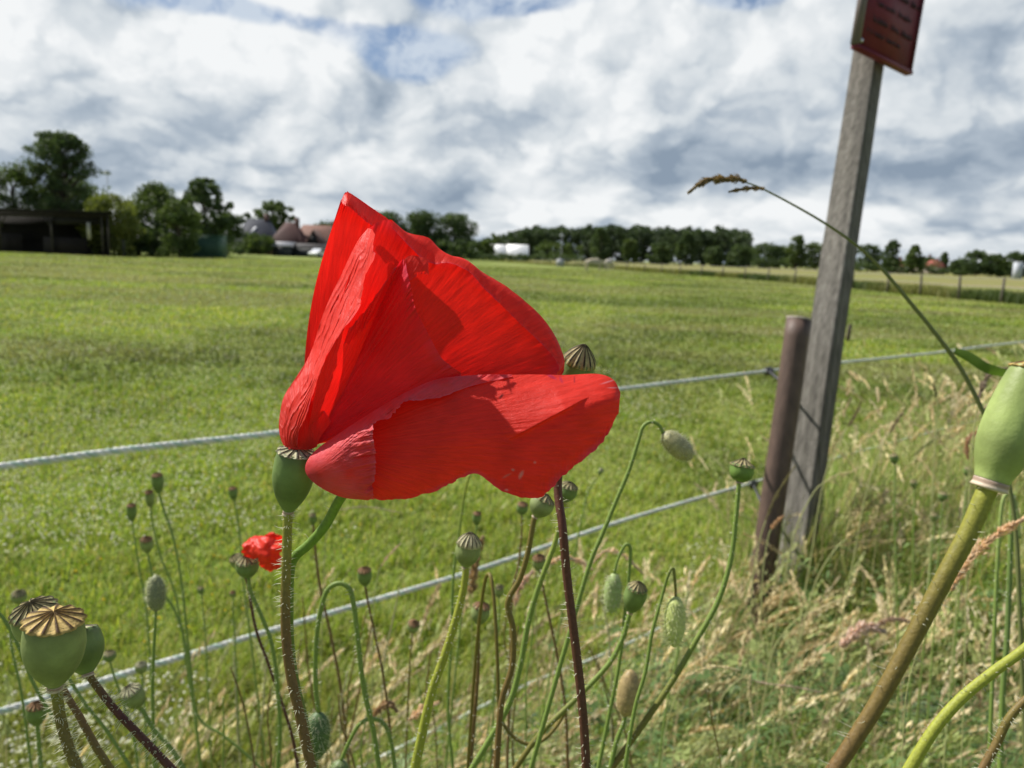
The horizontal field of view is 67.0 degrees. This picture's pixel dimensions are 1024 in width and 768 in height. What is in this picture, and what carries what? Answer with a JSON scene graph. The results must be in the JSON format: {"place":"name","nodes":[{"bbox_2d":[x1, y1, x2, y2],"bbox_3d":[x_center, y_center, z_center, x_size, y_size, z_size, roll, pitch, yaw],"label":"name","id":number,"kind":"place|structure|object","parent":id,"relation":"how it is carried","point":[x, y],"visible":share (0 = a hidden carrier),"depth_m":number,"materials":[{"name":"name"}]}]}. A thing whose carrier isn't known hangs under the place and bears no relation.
{"place":"outdoors","nodes":[
{"label":"outdoors","id":0,"kind":"place"},
{"bbox_2d":[0,248,1023,767],"bbox_3d":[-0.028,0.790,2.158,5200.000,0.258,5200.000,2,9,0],"label":"ground","id":1,"kind":"structure","parent":0,"point":[286,386],"depth_m":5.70,"materials":[{"name":"plant"}]},
{"bbox_2d":[7,589,33,767],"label":"poppy seed head","id":2,"kind":"object","parent":1,"relation":"on","point":[18,597],"visible":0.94,"depth_m":0.60},
{"bbox_2d":[0,162,47,226],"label":"tree","id":3,"kind":"object","parent":1,"relation":"on","point":[16,173],"visible":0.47,"depth_m":79.41,"materials":[{"name":"green plant"}]},
{"bbox_2d":[26,700,46,767],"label":"poppy seed head","id":4,"kind":"object","parent":1,"relation":"on","point":[35,712],"visible":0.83,"depth_m":0.45},
{"bbox_2d":[0,612,84,767],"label":"poppy stalk","id":5,"kind":"object","parent":1,"relation":"on","point":[31,679],"visible":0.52,"depth_m":0.42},
{"bbox_2d":[0,208,111,255],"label":"open shed","id":6,"kind":"structure","parent":1,"relation":"on","point":[20,231],"depth_m":74.20,"materials":[{"name":"brown wood"}]},
{"bbox_2d":[12,130,102,216],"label":"tree","id":7,"kind":"object","parent":1,"relation":"on","point":[56,146],"visible":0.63,"depth_m":80.60,"materials":[{"name":"green plant"}]},
{"bbox_2d":[20,604,95,767],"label":"poppy seed head","id":8,"kind":"object","parent":1,"relation":"on","point":[53,644],"visible":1,"depth_m":0.18},
{"bbox_2d":[8,596,117,767],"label":"poppy seed head","id":9,"kind":"object","parent":1,"relation":"on","point":[19,613],"visible":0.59,"depth_m":0.22},
{"bbox_2d":[68,677,134,767],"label":"poppy stalk","id":10,"kind":"object","parent":1,"relation":"on","point":[105,728],"visible":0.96,"depth_m":0.40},
{"bbox_2d":[76,193,145,255],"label":"bush","id":11,"kind":"object","parent":1,"relation":"on","point":[120,230],"visible":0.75,"depth_m":73.70,"materials":[{"name":"green plant"}]},
{"bbox_2d":[102,649,140,767],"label":"poppy seed head","id":12,"kind":"object","parent":1,"relation":"on","point":[109,656],"visible":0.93,"depth_m":0.70},
{"bbox_2d":[73,624,181,767],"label":"poppy seed head","id":13,"kind":"object","parent":1,"relation":"on","point":[93,653],"visible":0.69,"depth_m":0.20},
{"bbox_2d":[118,223,164,255],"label":"bush","id":14,"kind":"object","parent":1,"relation":"on","point":[150,237],"visible":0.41,"depth_m":78.17,"materials":[{"name":"green plant"}]},
{"bbox_2d":[126,503,157,767],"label":"poppy seed head","id":15,"kind":"object","parent":1,"relation":"on","point":[131,510],"visible":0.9,"depth_m":1.02},
{"bbox_2d":[119,682,185,767],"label":"poppy seed head","id":16,"kind":"object","parent":1,"relation":"on","point":[134,693],"visible":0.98,"depth_m":0.42},
{"bbox_2d":[143,574,168,767],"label":"poppy bud","id":17,"kind":"object","parent":1,"relation":"on","point":[155,596],"visible":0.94,"depth_m":0.45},
{"bbox_2d":[121,180,203,255],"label":"tree","id":18,"kind":"object","parent":1,"relation":"on","point":[152,197],"visible":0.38,"depth_m":80.98,"materials":[{"name":"green plant"}]},
{"bbox_2d":[144,490,202,767],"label":"poppy seed head","id":19,"kind":"object","parent":1,"relation":"on","point":[149,497],"visible":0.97,"depth_m":1.05},
{"bbox_2d":[151,472,201,767],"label":"poppy seed head","id":20,"kind":"object","parent":1,"relation":"on","point":[157,480],"visible":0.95,"depth_m":0.95},
{"bbox_2d":[153,199,204,257],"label":"tree","id":21,"kind":"object","parent":1,"relation":"on","point":[170,214],"visible":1,"depth_m":76.10,"materials":[{"name":"green plant"}]},
{"bbox_2d":[140,535,262,767],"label":"poppy seed head","id":22,"kind":"object","parent":1,"relation":"on","point":[146,544],"visible":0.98,"depth_m":0.85},
{"bbox_2d":[180,234,226,257],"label":"hut","id":23,"kind":"object","parent":1,"relation":"on","point":[213,246],"visible":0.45,"depth_m":82.96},
{"bbox_2d":[197,586,211,767],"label":"poppy seed head","id":24,"kind":"object","parent":1,"relation":"on","point":[200,589],"visible":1,"depth_m":1.20},
{"bbox_2d":[181,177,234,249],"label":"tree","id":25,"kind":"object","parent":1,"relation":"on","point":[197,193],"visible":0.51,"depth_m":93.39,"materials":[{"name":"green plant"}]},
{"bbox_2d":[217,211,250,255],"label":"tree","id":26,"kind":"object","parent":1,"relation":"on","point":[235,231],"visible":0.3,"depth_m":107.99,"materials":[{"name":"green plant"}]},
{"bbox_2d":[228,486,266,767],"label":"poppy seed head","id":27,"kind":"object","parent":1,"relation":"on","point":[233,492],"visible":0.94,"depth_m":1.10},
{"bbox_2d":[233,214,276,254],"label":"house","id":28,"kind":"structure","parent":1,"relation":"on","point":[260,226],"depth_m":140.50,"materials":[{"name":"tile"}]},
{"bbox_2d":[240,233,275,254],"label":"bush","id":29,"kind":"object","parent":1,"relation":"on","point":[267,241],"visible":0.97,"depth_m":125.23,"materials":[{"name":"green plant"}]},
{"bbox_2d":[235,555,281,767],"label":"poppy seed head","id":30,"kind":"object","parent":1,"relation":"on","point":[247,568],"visible":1,"depth_m":0.45},
{"bbox_2d":[241,532,281,571],"bbox_3d":[-0.142,0.097,0.444,0.027,0.025,0.020,2,9,0],"label":"wilted poppy","id":31,"kind":"object","parent":30,"relation":"attached to","point":[264,550],"visible":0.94,"depth_m":0.44,"materials":[{"name":"red plant"}]},
{"bbox_2d":[229,553,299,767],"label":"poppy seed head","id":32,"kind":"object","parent":1,"relation":"on","point":[233,558],"visible":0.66,"depth_m":0.50},
{"bbox_2d":[252,200,295,230],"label":"tree","id":33,"kind":"object","parent":1,"relation":"on","point":[278,217],"visible":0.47,"depth_m":160.35,"materials":[{"name":"green plant"}]},
{"bbox_2d":[270,218,300,254],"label":"house","id":34,"kind":"structure","parent":1,"relation":"on","point":[288,232],"depth_m":138.12,"materials":[{"name":"tile"}]},
{"bbox_2d":[272,446,320,767],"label":"poppy seed head","id":35,"kind":"object","parent":1,"relation":"on","point":[292,482],"visible":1,"depth_m":0.20},
{"bbox_2d":[309,513,350,766],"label":"poppy seed head","id":36,"kind":"object","parent":1,"relation":"on","point":[313,518],"visible":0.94,"depth_m":1.00},
{"bbox_2d":[300,581,382,767],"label":"poppy bud","id":37,"kind":"object","parent":1,"relation":"on","point":[320,728],"visible":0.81,"depth_m":0.38,"materials":[{"name":"plant"}]},
{"bbox_2d":[330,716,400,767],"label":"poppy bud","id":38,"kind":"object","parent":1,"relation":"on","point":[341,762],"visible":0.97,"depth_m":0.42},
{"bbox_2d":[0,283,740,767],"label":"clover flowers","id":39,"kind":"object","parent":1,"relation":"on","point":[50,763],"visible":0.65,"depth_m":3.65,"materials":[{"name":"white plant"}]},
{"bbox_2d":[357,566,392,766],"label":"poppy seed head","id":40,"kind":"object","parent":1,"relation":"on","point":[364,575],"visible":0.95,"depth_m":0.62},
{"bbox_2d":[403,619,419,767],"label":"poppy seed head","id":41,"kind":"object","parent":1,"relation":"on","point":[413,625],"visible":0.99,"depth_m":0.70},
{"bbox_2d":[402,209,453,250],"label":"tree","id":42,"kind":"object","parent":1,"relation":"on","point":[422,222],"visible":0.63,"depth_m":145.63,"materials":[{"name":"green plant"}]},
{"bbox_2d":[408,532,481,767],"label":"poppy seed head","id":43,"kind":"object","parent":1,"relation":"on","point":[468,548],"visible":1,"depth_m":0.30},
{"bbox_2d":[279,191,619,767],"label":"poppy flower","id":44,"kind":"object","parent":1,"relation":"on","point":[429,366],"visible":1,"depth_m":0.20,"materials":[{"name":"red plant"}]},
{"bbox_2d":[430,237,478,259],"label":"bush","id":45,"kind":"object","parent":1,"relation":"on","point":[464,248],"visible":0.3,"depth_m":140.50,"materials":[{"name":"green plant"}]},
{"bbox_2d":[433,212,479,258],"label":"tree","id":46,"kind":"object","parent":1,"relation":"on","point":[457,224],"visible":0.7,"depth_m":147.92,"materials":[{"name":"green plant"}]},
{"bbox_2d":[445,475,469,767],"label":"poppy stalk","id":47,"kind":"object","parent":1,"relation":"on","point":[450,654],"visible":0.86,"depth_m":0.62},
{"bbox_2d":[445,511,481,767],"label":"poppy seed head","id":48,"kind":"object","parent":1,"relation":"on","point":[476,517],"visible":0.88,"depth_m":0.80},
{"bbox_2d":[467,535,484,767],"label":"grass stalk","id":49,"kind":"object","parent":1,"relation":"on","point":[473,575],"depth_m":0.85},
{"bbox_2d":[469,601,490,766],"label":"poppy seed head","id":50,"kind":"object","parent":1,"relation":"on","point":[485,611],"visible":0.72,"depth_m":0.48},
{"bbox_2d":[489,584,503,765],"bbox_3d":[-0.031,0.587,0.823,0.010,0.763,0.080,3,9,8],"label":"poppy seed head","id":51,"kind":"object","parent":1,"relation":"on","point":[499,590],"visible":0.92,"depth_m":0.80},
{"bbox_2d":[0,503,1023,767],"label":"flowering grass","id":52,"kind":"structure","parent":1,"relation":"on","point":[812,657],"depth_m":1.51,"materials":[{"name":"plant"}]},
{"bbox_2d":[466,572,567,767],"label":"poppy stalk","id":53,"kind":"object","parent":1,"relation":"on","point":[505,727],"visible":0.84,"depth_m":0.42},
{"bbox_2d":[506,501,527,767],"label":"poppy seed head","id":54,"kind":"object","parent":1,"relation":"on","point":[522,507],"visible":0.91,"depth_m":0.62},
{"bbox_2d":[469,481,577,767],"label":"poppy seed head","id":55,"kind":"object","parent":1,"relation":"on","point":[569,492],"visible":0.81,"depth_m":0.36},
{"bbox_2d":[493,493,554,767],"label":"poppy seed head","id":56,"kind":"object","parent":1,"relation":"on","point":[543,506],"visible":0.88,"depth_m":0.33},
{"bbox_2d":[474,252,584,262],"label":"hedge","id":57,"kind":"object","parent":1,"relation":"on","point":[523,257],"visible":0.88,"depth_m":197.01,"materials":[{"name":"green plant"}]},
{"bbox_2d":[532,553,570,767],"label":"poppy seed head","id":58,"kind":"object","parent":1,"relation":"on","point":[538,561],"visible":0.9,"depth_m":0.62},
{"bbox_2d":[534,239,583,260],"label":"tree","id":59,"kind":"object","parent":1,"relation":"on","point":[541,248],"visible":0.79,"depth_m":277.32,"materials":[{"name":"green plant"}]},
{"bbox_2d":[534,468,603,767],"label":"stem","id":60,"kind":"object","parent":1,"relation":"on","point":[600,471],"visible":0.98,"depth_m":0.90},
{"bbox_2d":[553,344,595,767],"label":"poppy seed head","id":61,"kind":"object","parent":1,"relation":"on","point":[579,359],"visible":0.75,"depth_m":0.23},
{"bbox_2d":[512,581,647,767],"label":"poppy seed head","id":62,"kind":"object","parent":1,"relation":"on","point":[635,596],"visible":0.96,"depth_m":0.37},
{"bbox_2d":[588,226,610,260],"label":"tree","id":63,"kind":"object","parent":1,"relation":"on","point":[599,235],"visible":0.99,"depth_m":278.92,"materials":[{"name":"green plant"}]},
{"bbox_2d":[529,419,695,767],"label":"poppy bud","id":64,"kind":"object","parent":1,"relation":"on","point":[676,445],"visible":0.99,"depth_m":0.34,"materials":[{"name":"plant"}]},
{"bbox_2d":[596,543,631,767],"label":"poppy bud","id":65,"kind":"object","parent":1,"relation":"on","point":[612,591],"visible":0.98,"depth_m":0.40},
{"bbox_2d":[480,223,754,267],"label":"woodland","id":66,"kind":"object","parent":1,"relation":"on","point":[644,237],"visible":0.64,"depth_m":320.13,"materials":[{"name":"green plant"}]},
{"bbox_2d":[606,668,640,767],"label":"poppy bud","id":67,"kind":"object","parent":1,"relation":"on","point":[628,686],"visible":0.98,"depth_m":0.36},
{"bbox_2d":[232,378,1023,767],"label":"verge grass","id":68,"kind":"structure","parent":1,"relation":"on","point":[976,576],"depth_m":2.23,"materials":[{"name":"plant"}]},
{"bbox_2d":[396,579,1023,767],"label":"lobed leaves","id":69,"kind":"object","parent":68,"relation":"on","point":[753,644],"visible":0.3,"depth_m":1.60,"materials":[{"name":"green plant"}]},
{"bbox_2d":[619,238,641,263],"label":"tree","id":70,"kind":"object","parent":1,"relation":"on","point":[628,248],"visible":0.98,"depth_m":274.66,"materials":[{"name":"green plant"}]},
{"bbox_2d":[623,567,693,767],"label":"poppy bud","id":71,"kind":"object","parent":1,"relation":"on","point":[675,618],"visible":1,"depth_m":0.34,"materials":[{"name":"plant"}]},
{"bbox_2d":[644,241,673,264],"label":"tree","id":72,"kind":"object","parent":1,"relation":"on","point":[659,255],"visible":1,"depth_m":274.76,"materials":[{"name":"green plant"}]},
{"bbox_2d":[611,458,755,767],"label":"poppy seed head","id":73,"kind":"object","parent":1,"relation":"on","point":[742,470],"visible":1,"depth_m":0.36},
{"bbox_2d":[674,230,698,265],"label":"tree","id":74,"kind":"object","parent":1,"relation":"on","point":[683,245],"visible":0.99,"depth_m":279.17,"materials":[{"name":"green plant"}]},
{"bbox_2d":[702,246,725,266],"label":"tree","id":75,"kind":"object","parent":1,"relation":"on","point":[711,256],"visible":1,"depth_m":272.61,"materials":[{"name":"green plant"}]},
{"bbox_2d":[433,456,1023,767],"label":"leafy weeds","id":76,"kind":"object","parent":1,"relation":"on","point":[841,676],"visible":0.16,"depth_m":1.73,"materials":[{"name":"green plant"}]},
{"bbox_2d":[725,243,754,267],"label":"tree","id":77,"kind":"object","parent":1,"relation":"on","point":[739,252],"visible":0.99,"depth_m":272.10,"materials":[{"name":"green plant"}]},
{"bbox_2d":[472,258,1023,304],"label":"tall grass","id":78,"kind":"structure","parent":1,"relation":"on","point":[979,294],"depth_m":45.91,"materials":[{"name":"plant"}]},
{"bbox_2d":[749,242,779,268],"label":"tree","id":79,"kind":"object","parent":1,"relation":"on","point":[762,249],"visible":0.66,"depth_m":293.11,"materials":[{"name":"green plant"}]},
{"bbox_2d":[740,465,795,766],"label":"grass stalk","id":80,"kind":"object","parent":1,"relation":"on","point":[779,489],"depth_m":1.40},
{"bbox_2d":[742,316,811,658],"bbox_3d":[0.823,0.354,2.479,0.140,1.160,0.535,4,10,13],"label":"fence post","id":81,"kind":"object","parent":1,"relation":"on","point":[787,402],"visible":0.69,"depth_m":2.29,"materials":[{"name":"brown"}]},
{"bbox_2d":[0,418,981,714],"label":"fence rope","id":82,"kind":"object","parent":81,"relation":"attached to","point":[296,624],"visible":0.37,"depth_m":1.67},
{"bbox_2d":[0,341,1023,470],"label":"fence rope","id":83,"kind":"object","parent":81,"relation":"attached to","point":[102,452],"visible":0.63,"depth_m":1.38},
{"bbox_2d":[358,601,713,767],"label":"fence rope","id":84,"kind":"object","parent":81,"relation":"attached to","point":[583,663],"visible":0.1,"depth_m":2.03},
{"bbox_2d":[782,234,810,268],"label":"tree","id":85,"kind":"object","parent":1,"relation":"on","point":[798,256],"visible":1,"depth_m":274.24,"materials":[{"name":"green plant"}]},
{"bbox_2d":[754,465,863,765],"bbox_3d":[0.563,0.539,1.534,0.219,0.773,0.036,-2,10,-24],"label":"grass stalk","id":86,"kind":"object","parent":1,"relation":"on","point":[844,473],"depth_m":1.50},
{"bbox_2d":[782,401,861,755],"bbox_3d":[0.635,0.474,1.629,0.171,0.881,0.026,-5,12,-37],"label":"grass stalk","id":87,"kind":"object","parent":1,"relation":"on","point":[854,416],"depth_m":1.60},
{"bbox_2d":[768,50,883,645],"bbox_3d":[1.089,-0.275,2.608,0.115,2.368,0.937,7,11,28],"label":"sign post","id":88,"kind":"object","parent":1,"relation":"on","point":[829,321],"visible":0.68,"depth_m":2.45,"materials":[{"name":"wood"}]},
{"bbox_2d":[850,0,923,75],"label":"sign board","id":89,"kind":"object","parent":88,"relation":"attached to","point":[885,33],"visible":1,"depth_m":2.58,"materials":[{"name":"paint"}]},
{"bbox_2d":[769,498,906,767],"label":"grass stalk","id":90,"kind":"object","parent":1,"relation":"on","point":[892,510],"depth_m":1.30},
{"bbox_2d":[687,173,1023,767],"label":"grass stalk","id":91,"kind":"object","parent":1,"relation":"on","point":[974,360],"depth_m":0.50,"materials":[{"name":"plant"}]},
{"bbox_2d":[689,341,1023,671],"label":"flowering grass","id":92,"kind":"structure","parent":1,"relation":"on","point":[957,408],"depth_m":2.56,"materials":[{"name":"plant"}]},
{"bbox_2d":[828,619,886,762],"bbox_3d":[0.427,0.606,1.030,0.100,0.609,0.042,-6,12,-39],"label":"grass stalk","id":93,"kind":"object","parent":1,"relation":"on","point":[863,627],"depth_m":1.00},
{"bbox_2d":[820,409,905,755],"bbox_3d":[0.674,0.474,1.529,0.172,0.856,0.022,-5,11,-35],"label":"grass stalk","id":94,"kind":"object","parent":1,"relation":"on","point":[897,421],"depth_m":1.50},
{"bbox_2d":[855,243,883,271],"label":"tree","id":95,"kind":"object","parent":1,"relation":"on","point":[875,253],"visible":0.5,"depth_m":275.59,"materials":[{"name":"green plant"}]},
{"bbox_2d":[879,239,901,272],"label":"tree","id":96,"kind":"object","parent":1,"relation":"on","point":[889,260],"visible":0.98,"depth_m":264.78,"materials":[{"name":"green plant"}]},
{"bbox_2d":[889,453,898,767],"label":"poppy seed head","id":97,"kind":"object","parent":1,"relation":"on","point":[893,458],"visible":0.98,"depth_m":1.20},
{"bbox_2d":[905,479,916,758],"bbox_3d":[0.696,0.523,1.371,0.014,0.714,0.080,-1,10,-16],"label":"poppy seed head","id":98,"kind":"object","parent":1,"relation":"on","point":[913,483],"visible":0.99,"depth_m":1.35},
{"bbox_2d":[900,244,925,273],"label":"tree","id":99,"kind":"object","parent":1,"relation":"on","point":[911,261],"visible":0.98,"depth_m":256.93,"materials":[{"name":"green plant"}]},
{"bbox_2d":[822,360,1023,767],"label":"poppy seed head","id":100,"kind":"object","parent":1,"relation":"on","point":[999,453],"visible":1,"depth_m":0.15},
{"bbox_2d":[913,512,937,746],"bbox_3d":[0.664,0.546,1.270,0.016,0.679,0.076,4,10,11],"label":"poppy seed head","id":101,"kind":"object","parent":1,"relation":"on","point":[934,517],"visible":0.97,"depth_m":1.25},
{"bbox_2d":[922,491,947,767],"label":"poppy seed head","id":102,"kind":"object","parent":1,"relation":"on","point":[942,496],"visible":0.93,"depth_m":1.15},
{"bbox_2d":[944,466,971,766],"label":"poppy seed head","id":103,"kind":"object","parent":1,"relation":"on","point":[965,470],"visible":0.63,"depth_m":1.20},
{"bbox_2d":[943,431,976,767],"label":"grass stalk","id":104,"kind":"object","parent":1,"relation":"on","point":[966,447],"depth_m":0.80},
{"bbox_2d":[901,516,1023,767],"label":"grass stalk","id":105,"kind":"object","parent":1,"relation":"on","point":[1007,527],"depth_m":0.46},
{"bbox_2d":[902,643,1023,767],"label":"poppy stalk","id":106,"kind":"object","parent":1,"relation":"on","point":[949,711],"visible":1,"depth_m":0.24,"materials":[{"name":"plant"}]},
{"bbox_2d":[956,249,999,275],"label":"tree","id":107,"kind":"object","parent":1,"relation":"on","point":[971,266],"visible":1,"depth_m":249.60,"materials":[{"name":"green plant"}]},
{"bbox_2d":[960,366,1008,767],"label":"grass stalk","id":108,"kind":"object","parent":1,"relation":"on","point":[983,386],"depth_m":0.75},
{"bbox_2d":[972,696,1023,767],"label":"poppy stalk","id":109,"kind":"object","parent":1,"relation":"on","point":[1008,719],"visible":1,"depth_m":0.27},
{"bbox_2d":[984,253,1011,276],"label":"tree","id":110,"kind":"object","parent":1,"relation":"on","point":[1002,261],"visible":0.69,"depth_m":249.23,"materials":[{"name":"green plant"}]},
{"bbox_2d":[988,494,1021,767],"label":"poppy stalk","id":111,"kind":"object","parent":1,"relation":"on","point":[994,625],"visible":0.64,"depth_m":0.60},
{"bbox_2d":[996,493,1016,767],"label":"poppy stalk","id":112,"kind":"object","parent":1,"relation":"on","point":[1005,648],"visible":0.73,"depth_m":0.55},
{"bbox_2d":[0,0,1023,268],"label":"sky","id":113,"kind":"structure","parent":0,"point":[507,115],"materials":[{"name":"white"}]},
{"bbox_2d":[465,258,1023,292],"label":"hay field","id":114,"kind":"structure","parent":0,"point":[952,280],"depth_m":135.39,"materials":[{"name":"plant"}]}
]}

